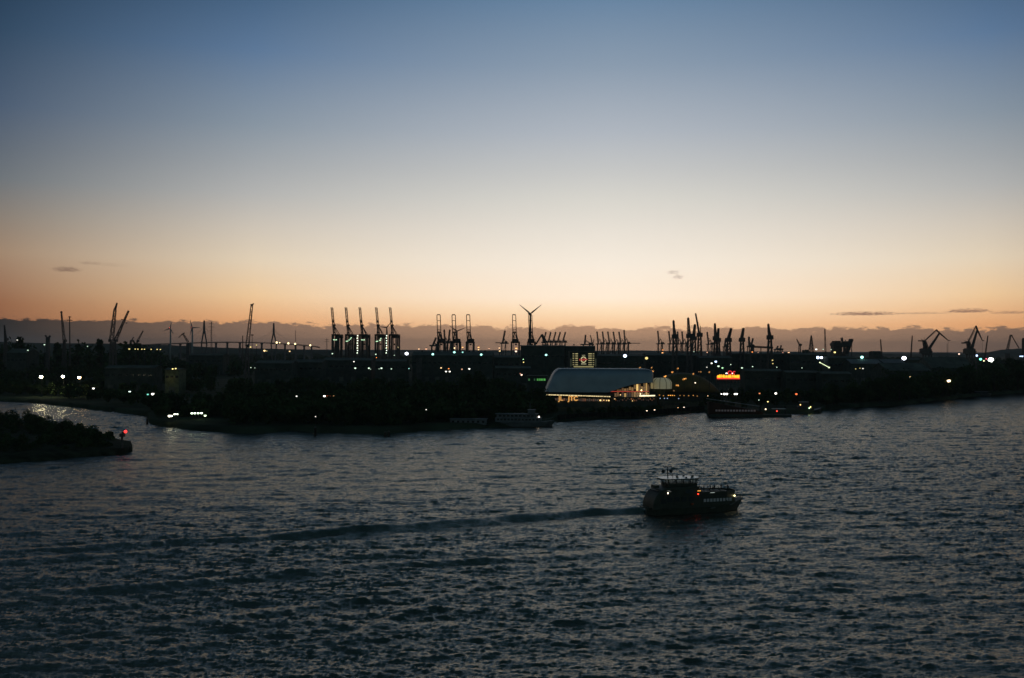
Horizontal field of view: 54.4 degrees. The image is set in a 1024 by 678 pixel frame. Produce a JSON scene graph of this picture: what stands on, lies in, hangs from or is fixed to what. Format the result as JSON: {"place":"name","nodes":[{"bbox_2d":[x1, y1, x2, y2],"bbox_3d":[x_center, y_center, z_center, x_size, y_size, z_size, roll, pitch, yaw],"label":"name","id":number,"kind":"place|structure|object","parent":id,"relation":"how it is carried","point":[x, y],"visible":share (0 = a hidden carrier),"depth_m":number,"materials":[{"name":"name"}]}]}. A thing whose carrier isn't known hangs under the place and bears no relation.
{"place":"outdoors","nodes":[
{"label":"outdoors","id":0,"kind":"place"},
{"bbox_2d":[0,424,132,463],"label":"headland","id":1,"kind":"structure","parent":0,"point":[46,452],"depth_m":455.01,"materials":[{"name":"stone"}]},
{"bbox_2d":[0,408,115,451],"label":"bushes","id":2,"kind":"object","parent":1,"relation":"on","point":[74,433],"visible":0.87,"depth_m":503.62,"materials":[{"name":"green plant"}]},
{"bbox_2d":[119,430,126,447],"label":"navigation light","id":3,"kind":"object","parent":1,"relation":"on","point":[122,435],"visible":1,"depth_m":468.99,"materials":[{"name":"metal"}]},
{"bbox_2d":[0,342,330,355],"bbox_3d":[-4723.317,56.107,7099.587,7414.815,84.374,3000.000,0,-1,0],"label":"hills","id":4,"kind":"structure","parent":0,"point":[163,348],"depth_m":6495.43,"materials":[{"name":"black"}]},
{"bbox_2d":[0,393,1023,677],"bbox_3d":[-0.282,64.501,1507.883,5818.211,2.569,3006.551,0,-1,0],"label":"river","id":5,"kind":"structure","parent":0,"point":[866,543],"depth_m":244.69,"materials":[{"name":"liquid"}]},
{"bbox_2d":[450,418,489,425],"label":"barge","id":6,"kind":"object","parent":5,"relation":"on","point":[483,421],"visible":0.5,"depth_m":632.40,"materials":[{"name":"paint"}]},
{"bbox_2d":[495,409,553,426],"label":"excursion ship","id":7,"kind":"object","parent":5,"relation":"on","point":[530,418],"visible":0.91,"depth_m":641.74,"materials":[{"name":"paint"}]},
{"bbox_2d":[640,466,742,515],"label":"ferry","id":8,"kind":"object","parent":5,"relation":"on","point":[675,497],"visible":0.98,"depth_m":303.47,"materials":[{"name":"black metal"}]},
{"bbox_2d":[708,401,791,417],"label":"barge","id":9,"kind":"object","parent":5,"relation":"on","point":[718,410],"visible":0.93,"depth_m":745.00,"materials":[{"name":"metal"}]},
{"bbox_2d":[796,401,820,412],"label":"tug","id":10,"kind":"object","parent":5,"relation":"on","point":[804,405],"visible":0.71,"depth_m":791.67,"materials":[{"name":"paint"}]},
{"bbox_2d":[0,349,1023,434],"bbox_3d":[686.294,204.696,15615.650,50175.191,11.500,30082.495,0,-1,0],"label":"ground","id":11,"kind":"structure","parent":0,"point":[215,423],"depth_m":782.29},
{"bbox_2d":[2,325,7,368],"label":"lattice crane","id":12,"kind":"object","parent":11,"relation":"on","point":[5,342],"visible":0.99,"depth_m":1559.00,"materials":[{"name":"metal"}]},
{"bbox_2d":[13,336,24,348],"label":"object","id":13,"kind":"object","parent":11,"relation":"on","point":[21,345],"visible":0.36,"depth_m":1649.20,"materials":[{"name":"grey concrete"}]},
{"bbox_2d":[6,349,39,376],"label":"warehouse","id":14,"kind":"structure","parent":11,"relation":"on","point":[21,359],"depth_m":1499.81,"materials":[{"name":"black concrete"}]},
{"bbox_2d":[45,335,50,374],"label":"forked tower","id":15,"kind":"structure","parent":11,"relation":"on","point":[47,362],"depth_m":1647.41,"materials":[{"name":"metal"}]},
{"bbox_2d":[53,342,61,367],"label":"tree","id":16,"kind":"object","parent":11,"relation":"on","point":[57,351],"visible":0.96,"depth_m":1698.51,"materials":[{"name":"black plant"}]},
{"bbox_2d":[60,311,66,374],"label":"lattice crane","id":17,"kind":"object","parent":11,"relation":"on","point":[64,339],"visible":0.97,"depth_m":1559.15,"materials":[{"name":"metal"}]},
{"bbox_2d":[67,316,72,365],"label":"power pylon","id":18,"kind":"object","parent":11,"relation":"on","point":[69,320],"visible":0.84,"depth_m":1699.81,"materials":[{"name":"metal"}]},
{"bbox_2d":[72,344,82,364],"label":"tree","id":19,"kind":"object","parent":11,"relation":"on","point":[77,351],"visible":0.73,"depth_m":1696.55,"materials":[{"name":"black plant"}]},
{"bbox_2d":[94,338,106,369],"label":"tree","id":20,"kind":"object","parent":11,"relation":"on","point":[99,348],"visible":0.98,"depth_m":1696.66,"materials":[{"name":"black plant"}]},
{"bbox_2d":[108,303,117,364],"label":"lattice crane","id":21,"kind":"object","parent":11,"relation":"on","point":[110,340],"visible":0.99,"depth_m":1498.99,"materials":[{"name":"metal"}]},
{"bbox_2d":[112,311,128,364],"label":"lattice crane","id":22,"kind":"object","parent":11,"relation":"on","point":[118,332],"visible":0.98,"depth_m":1539.13,"materials":[{"name":"metal"}]},
{"bbox_2d":[105,365,162,390],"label":"warehouse","id":23,"kind":"structure","parent":11,"relation":"on","point":[116,376],"depth_m":1049.66,"materials":[{"name":"grey glass"}]},
{"bbox_2d":[131,343,141,364],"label":"tree","id":24,"kind":"object","parent":11,"relation":"on","point":[138,345],"visible":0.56,"depth_m":1745.65,"materials":[{"name":"black plant"}]},
{"bbox_2d":[164,324,172,359],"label":"wind turbine","id":25,"kind":"object","parent":11,"relation":"on","point":[170,341],"visible":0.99,"depth_m":2597.88,"materials":[{"name":"grey metal"}]},
{"bbox_2d":[164,368,186,392],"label":"warehouse","id":26,"kind":"structure","parent":11,"relation":"on","point":[175,380],"depth_m":999.68,"materials":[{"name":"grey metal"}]},
{"bbox_2d":[178,333,189,361],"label":"harbour crane","id":27,"kind":"object","parent":11,"relation":"on","point":[187,350],"visible":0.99,"depth_m":1896.92,"materials":[{"name":"metal"}]},
{"bbox_2d":[190,320,199,353],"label":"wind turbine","id":28,"kind":"object","parent":11,"relation":"on","point":[191,327],"visible":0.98,"depth_m":2498.09,"materials":[{"name":"grey metal"}]},
{"bbox_2d":[189,353,228,374],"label":"warehouse","id":29,"kind":"structure","parent":11,"relation":"on","point":[221,360],"depth_m":1699.71,"materials":[{"name":"black concrete"}]},
{"bbox_2d":[142,320,319,359],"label":"cable stayed bridge","id":30,"kind":"structure","parent":11,"relation":"on","point":[239,343],"depth_m":3195.00,"materials":[{"name":"concrete"}]},
{"bbox_2d":[244,303,253,377],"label":"lattice crane","id":31,"kind":"object","parent":11,"relation":"on","point":[249,334],"visible":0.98,"depth_m":1498.98,"materials":[{"name":"metal"}]},
{"bbox_2d":[255,360,298,384],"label":"warehouse","id":32,"kind":"structure","parent":11,"relation":"on","point":[270,371],"depth_m":1249.65,"materials":[{"name":"black"}]},
{"bbox_2d":[296,359,327,382],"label":"warehouse","id":33,"kind":"structure","parent":11,"relation":"on","point":[317,369],"depth_m":1299.68,"materials":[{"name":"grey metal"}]},
{"bbox_2d":[331,308,342,357],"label":"container crane","id":34,"kind":"object","parent":11,"relation":"on","point":[338,341],"visible":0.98,"depth_m":1683.46,"materials":[{"name":"metal"}]},
{"bbox_2d":[325,358,374,381],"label":"warehouse","id":35,"kind":"structure","parent":11,"relation":"on","point":[341,369],"depth_m":1379.64,"materials":[{"name":"black"}]},
{"bbox_2d":[345,308,356,357],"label":"container crane","id":36,"kind":"object","parent":11,"relation":"on","point":[349,353],"visible":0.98,"depth_m":1683.45,"materials":[{"name":"metal"}]},
{"bbox_2d":[359,308,369,357],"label":"container crane","id":37,"kind":"object","parent":11,"relation":"on","point":[363,336],"visible":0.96,"depth_m":1683.03,"materials":[{"name":"metal"}]},
{"bbox_2d":[374,308,385,359],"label":"container crane","id":38,"kind":"object","parent":11,"relation":"on","point":[379,336],"visible":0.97,"depth_m":1683.25,"materials":[{"name":"metal"}]},
{"bbox_2d":[375,359,408,381],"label":"warehouse","id":39,"kind":"structure","parent":11,"relation":"on","point":[399,367],"depth_m":1349.65,"materials":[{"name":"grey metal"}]},
{"bbox_2d":[389,308,399,358],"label":"container crane","id":40,"kind":"object","parent":11,"relation":"on","point":[396,336],"visible":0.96,"depth_m":1683.57,"materials":[{"name":"metal"}]},
{"bbox_2d":[437,314,445,351],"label":"container crane","id":41,"kind":"object","parent":11,"relation":"on","point":[440,339],"visible":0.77,"depth_m":1732.82,"materials":[{"name":"metal"}]},
{"bbox_2d":[412,350,493,380],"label":"warehouse","id":42,"kind":"structure","parent":11,"relation":"on","point":[455,363],"depth_m":1399.68,"materials":[{"name":"grey glass"}]},
{"bbox_2d":[451,314,460,351],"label":"container crane","id":43,"kind":"object","parent":11,"relation":"on","point":[455,340],"visible":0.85,"depth_m":1732.79,"materials":[{"name":"metal"}]},
{"bbox_2d":[466,314,474,351],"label":"container crane","id":44,"kind":"object","parent":11,"relation":"on","point":[469,340],"visible":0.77,"depth_m":1732.82,"materials":[{"name":"metal"}]},
{"bbox_2d":[495,330,507,354],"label":"container crane","id":45,"kind":"object","parent":11,"relation":"on","point":[503,342],"visible":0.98,"depth_m":2397.51,"materials":[{"name":"metal"}]},
{"bbox_2d":[493,355,519,379],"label":"warehouse","id":46,"kind":"structure","parent":11,"relation":"on","point":[506,360],"depth_m":1419.75,"materials":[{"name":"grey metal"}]},
{"bbox_2d":[0,336,1021,379],"bbox_3d":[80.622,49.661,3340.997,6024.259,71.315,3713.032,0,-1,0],"label":"woodland","id":47,"kind":"object","parent":11,"relation":"on","point":[234,367],"visible":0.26,"depth_m":1751.29,"materials":[{"name":"green plant"}]},
{"bbox_2d":[0,363,1023,425],"bbox_3d":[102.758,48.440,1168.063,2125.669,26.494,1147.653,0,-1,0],"label":"woodland","id":48,"kind":"object","parent":11,"relation":"on","point":[351,402],"visible":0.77,"depth_m":802.38,"materials":[{"name":"green plant"}]},
{"bbox_2d":[495,366,530,387],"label":"warehouse","id":49,"kind":"structure","parent":11,"relation":"on","point":[509,373],"depth_m":1149.64,"materials":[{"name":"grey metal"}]},
{"bbox_2d":[511,314,519,354],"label":"container crane","id":50,"kind":"object","parent":11,"relation":"on","point":[514,340],"visible":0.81,"depth_m":1732.72,"materials":[{"name":"metal"}]},
{"bbox_2d":[520,305,540,344],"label":"wind turbine","id":51,"kind":"object","parent":11,"relation":"on","point":[530,318],"visible":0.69,"depth_m":1847.39,"materials":[{"name":"metal"}]},
{"bbox_2d":[527,314,535,344],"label":"container crane","id":52,"kind":"object","parent":11,"relation":"on","point":[532,340],"visible":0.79,"depth_m":1732.79,"materials":[{"name":"metal"}]},
{"bbox_2d":[527,375,547,393],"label":"office building","id":53,"kind":"structure","parent":11,"relation":"on","point":[536,381],"depth_m":899.65,"materials":[{"name":"grey"}]},
{"bbox_2d":[533,387,549,401],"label":"tree","id":54,"kind":"object","parent":11,"relation":"on","point":[541,396],"visible":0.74,"depth_m":759.83,"materials":[{"name":"black plant"}]},
{"bbox_2d":[535,334,548,344],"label":"harbour crane","id":55,"kind":"object","parent":11,"relation":"on","point":[543,339],"visible":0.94,"depth_m":1698.04,"materials":[{"name":"metal"}]},
{"bbox_2d":[520,345,564,379],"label":"warehouse","id":56,"kind":"structure","parent":11,"relation":"on","point":[536,359],"depth_m":1459.78,"materials":[{"name":"grey metal"}]},
{"bbox_2d":[565,346,594,367],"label":"warehouse","id":57,"kind":"structure","parent":11,"relation":"on","point":[568,349],"depth_m":1479.91,"materials":[{"name":"black concrete"}]},
{"bbox_2d":[569,352,596,367],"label":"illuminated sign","id":58,"kind":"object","parent":11,"relation":"on","point":[582,359],"depth_m":1059.81,"materials":[{"name":"grey"}]},
{"bbox_2d":[596,331,602,353],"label":"container crane","id":59,"kind":"object","parent":11,"relation":"on","point":[601,342],"visible":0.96,"depth_m":2997.06,"materials":[{"name":"metal"}]},
{"bbox_2d":[544,368,655,407],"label":"theatre","id":60,"kind":"structure","parent":11,"relation":"on","point":[594,387],"depth_m":800.83,"materials":[{"name":"metal"}]},
{"bbox_2d":[602,331,608,353],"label":"container crane","id":61,"kind":"object","parent":11,"relation":"on","point":[606,348],"visible":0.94,"depth_m":2997.53,"materials":[{"name":"metal"}]},
{"bbox_2d":[607,331,615,353],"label":"container crane","id":62,"kind":"object","parent":11,"relation":"on","point":[609,340],"visible":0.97,"depth_m":2998.40,"materials":[{"name":"metal"}]},
{"bbox_2d":[612,332,619,353],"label":"container crane","id":63,"kind":"object","parent":11,"relation":"on","point":[618,343],"visible":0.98,"depth_m":2997.06,"materials":[{"name":"metal"}]},
{"bbox_2d":[597,354,643,367],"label":"warehouse","id":64,"kind":"structure","parent":11,"relation":"on","point":[619,361],"depth_m":1499.74,"materials":[{"name":"black metal"}]},
{"bbox_2d":[618,332,626,353],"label":"container crane","id":65,"kind":"object","parent":11,"relation":"on","point":[623,350],"visible":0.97,"depth_m":2997.98,"materials":[{"name":"metal"}]},
{"bbox_2d":[557,406,704,421],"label":"quay wall","id":66,"kind":"structure","parent":11,"relation":"on","point":[602,415],"depth_m":723.19,"materials":[{"name":"concrete"}]},
{"bbox_2d":[622,330,639,353],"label":"container crane","id":67,"kind":"object","parent":11,"relation":"on","point":[628,343],"visible":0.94,"depth_m":2997.92,"materials":[{"name":"metal"}]},
{"bbox_2d":[656,331,664,352],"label":"container crane","id":68,"kind":"object","parent":11,"relation":"on","point":[661,347],"visible":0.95,"depth_m":2997.93,"materials":[{"name":"metal"}]},
{"bbox_2d":[650,378,671,405],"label":"membrane pavilion","id":69,"kind":"structure","parent":11,"relation":"on","point":[660,385],"depth_m":814.69,"materials":[{"name":"grey fabric"}]},
{"bbox_2d":[643,353,699,378],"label":"warehouse","id":70,"kind":"structure","parent":11,"relation":"on","point":[659,364],"depth_m":1549.69,"materials":[{"name":"black metal"}]},
{"bbox_2d":[671,320,677,373],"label":"slewing crane","id":71,"kind":"object","parent":11,"relation":"on","point":[674,335],"visible":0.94,"depth_m":1496.67,"materials":[{"name":"metal"}]},
{"bbox_2d":[639,367,720,401],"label":"tent theatre","id":72,"kind":"structure","parent":11,"relation":"on","point":[685,384],"depth_m":903.55,"materials":[{"name":"grey"}]},
{"bbox_2d":[677,331,682,352],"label":"container crane","id":73,"kind":"object","parent":11,"relation":"on","point":[680,343],"visible":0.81,"depth_m":2997.54,"materials":[{"name":"metal"}]},
{"bbox_2d":[681,331,686,352],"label":"container crane","id":74,"kind":"object","parent":11,"relation":"on","point":[685,348],"visible":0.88,"depth_m":2997.89,"materials":[{"name":"metal"}]},
{"bbox_2d":[686,317,692,373],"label":"slewing crane","id":75,"kind":"object","parent":11,"relation":"on","point":[689,335],"visible":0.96,"depth_m":1497.17,"materials":[{"name":"metal"}]},
{"bbox_2d":[692,324,696,352],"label":"slewing crane","id":76,"kind":"object","parent":11,"relation":"on","point":[694,338],"visible":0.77,"depth_m":1647.37,"materials":[{"name":"metal"}]},
{"bbox_2d":[695,313,702,355],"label":"slewing crane","id":77,"kind":"object","parent":11,"relation":"on","point":[699,334],"visible":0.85,"depth_m":1598.77,"materials":[{"name":"metal"}]},
{"bbox_2d":[706,332,713,355],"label":"container crane","id":78,"kind":"object","parent":11,"relation":"on","point":[711,346],"visible":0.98,"depth_m":2998.04,"materials":[{"name":"metal"}]},
{"bbox_2d":[695,356,731,379],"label":"warehouse","id":79,"kind":"structure","parent":11,"relation":"on","point":[703,362],"depth_m":1499.70,"materials":[{"name":"black metal"}]},
{"bbox_2d":[713,323,718,355],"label":"slewing crane","id":80,"kind":"object","parent":11,"relation":"on","point":[715,337],"visible":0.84,"depth_m":1547.23,"materials":[{"name":"metal"}]},
{"bbox_2d":[715,328,720,355],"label":"slewing crane","id":81,"kind":"object","parent":11,"relation":"on","point":[718,333],"visible":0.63,"depth_m":1647.56,"materials":[{"name":"metal"}]},
{"bbox_2d":[716,371,739,397],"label":"neon sign","id":82,"kind":"object","parent":11,"relation":"on","point":[729,376],"visible":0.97,"depth_m":899.60,"materials":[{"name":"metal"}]},
{"bbox_2d":[725,328,731,356],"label":"slewing crane","id":83,"kind":"object","parent":11,"relation":"on","point":[728,339],"visible":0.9,"depth_m":1597.77,"materials":[{"name":"metal"}]},
{"bbox_2d":[706,398,759,415],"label":"gangway","id":84,"kind":"object","parent":11,"relation":"on","point":[751,408],"visible":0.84,"depth_m":757.54,"materials":[{"name":"metal"}]},
{"bbox_2d":[739,328,744,367],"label":"slewing crane","id":85,"kind":"object","parent":11,"relation":"on","point":[741,339],"visible":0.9,"depth_m":1596.84,"materials":[{"name":"metal"}]},
{"bbox_2d":[728,352,783,370],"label":"warehouse","id":86,"kind":"structure","parent":11,"relation":"on","point":[777,360],"depth_m":1599.74,"materials":[{"name":"black metal"}]},
{"bbox_2d":[749,346,769,368],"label":"crane girder","id":87,"kind":"object","parent":11,"relation":"on","point":[750,347],"visible":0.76,"depth_m":1519.46,"materials":[{"name":"metal"}]},
{"bbox_2d":[739,369,781,394],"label":"warehouse","id":88,"kind":"structure","parent":11,"relation":"on","point":[761,379],"depth_m":999.64,"materials":[{"name":"black metal"}]},
{"bbox_2d":[766,324,773,368],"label":"slewing crane","id":89,"kind":"object","parent":11,"relation":"on","point":[769,337],"visible":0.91,"depth_m":1497.61,"materials":[{"name":"metal"}]},
{"bbox_2d":[780,370,817,391],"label":"warehouse","id":90,"kind":"structure","parent":11,"relation":"on","point":[794,380],"depth_m":979.66,"materials":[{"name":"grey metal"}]},
{"bbox_2d":[783,353,826,370],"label":"warehouse","id":91,"kind":"structure","parent":11,"relation":"on","point":[798,361],"depth_m":1559.78,"materials":[{"name":"black metal"}]},
{"bbox_2d":[808,335,813,352],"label":"derrick","id":92,"kind":"object","parent":11,"relation":"on","point":[811,345],"visible":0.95,"depth_m":1798.12,"materials":[{"name":"metal"}]},
{"bbox_2d":[816,371,851,391],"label":"warehouse","id":93,"kind":"structure","parent":11,"relation":"on","point":[840,379],"depth_m":959.70,"materials":[{"name":"grey metal"}]},
{"bbox_2d":[822,356,855,370],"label":"warehouse","id":94,"kind":"structure","parent":11,"relation":"on","point":[833,363],"depth_m":1479.79,"materials":[{"name":"grey metal"}]},
{"bbox_2d":[830,338,852,355],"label":"offshore platform","id":95,"kind":"structure","parent":11,"relation":"on","point":[836,346],"depth_m":1710.88,"materials":[{"name":"metal"}]},
{"bbox_2d":[842,359,881,381],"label":"warehouse","id":96,"kind":"structure","parent":11,"relation":"on","point":[850,365],"depth_m":1429.71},
{"bbox_2d":[869,351,881,358],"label":"warehouse","id":97,"kind":"structure","parent":11,"relation":"on","point":[874,354],"depth_m":2299.84,"materials":[{"name":"grey metal"}]},
{"bbox_2d":[878,359,904,362],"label":"warehouse","id":98,"kind":"structure","parent":11,"relation":"on","point":[891,360],"depth_m":1442.80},
{"bbox_2d":[869,363,930,382],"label":"warehouse","id":99,"kind":"structure","parent":11,"relation":"on","point":[915,369],"depth_m":1214.56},
{"bbox_2d":[899,358,919,362],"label":"warehouse","id":100,"kind":"structure","parent":11,"relation":"on","point":[911,360],"depth_m":1451.21,"materials":[{"name":"grey metal"}]},
{"bbox_2d":[918,329,949,356],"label":"level luffing crane","id":101,"kind":"object","parent":11,"relation":"on","point":[925,350],"visible":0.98,"depth_m":1448.67,"materials":[{"name":"metal"}]},
{"bbox_2d":[917,357,974,378],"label":"warehouse","id":102,"kind":"structure","parent":11,"relation":"on","point":[934,363],"depth_m":1363.90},
{"bbox_2d":[932,367,963,395],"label":"tree","id":103,"kind":"object","parent":11,"relation":"on","point":[949,375],"visible":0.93,"depth_m":1026.34,"materials":[{"name":"black plant"}]},
{"bbox_2d":[961,326,983,374],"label":"level luffing crane","id":104,"kind":"object","parent":11,"relation":"on","point":[969,350],"visible":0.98,"depth_m":1448.55,"materials":[{"name":"metal"}]},
{"bbox_2d":[1005,335,1018,360],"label":"harbour crane","id":105,"kind":"object","parent":11,"relation":"on","point":[1007,355],"visible":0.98,"depth_m":2299.25,"materials":[{"name":"metal"}]},
{"bbox_2d":[0,0,1023,351],"label":"sky","id":106,"kind":"structure","parent":0,"point":[848,169],"materials":[{"name":"blue"}]},
{"bbox_2d":[334,350,725,353],"bbox_3d":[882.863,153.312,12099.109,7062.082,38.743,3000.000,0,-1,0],"label":"hills","id":107,"kind":"structure","parent":0,"point":[630,351],"depth_m":11519.97,"materials":[{"name":"black"}]},
{"bbox_2d":[765,348,1021,356],"bbox_3d":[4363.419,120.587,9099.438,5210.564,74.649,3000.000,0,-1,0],"label":"hills","id":108,"kind":"structure","parent":0,"point":[1012,352],"depth_m":8452.35,"materials":[{"name":"black"}]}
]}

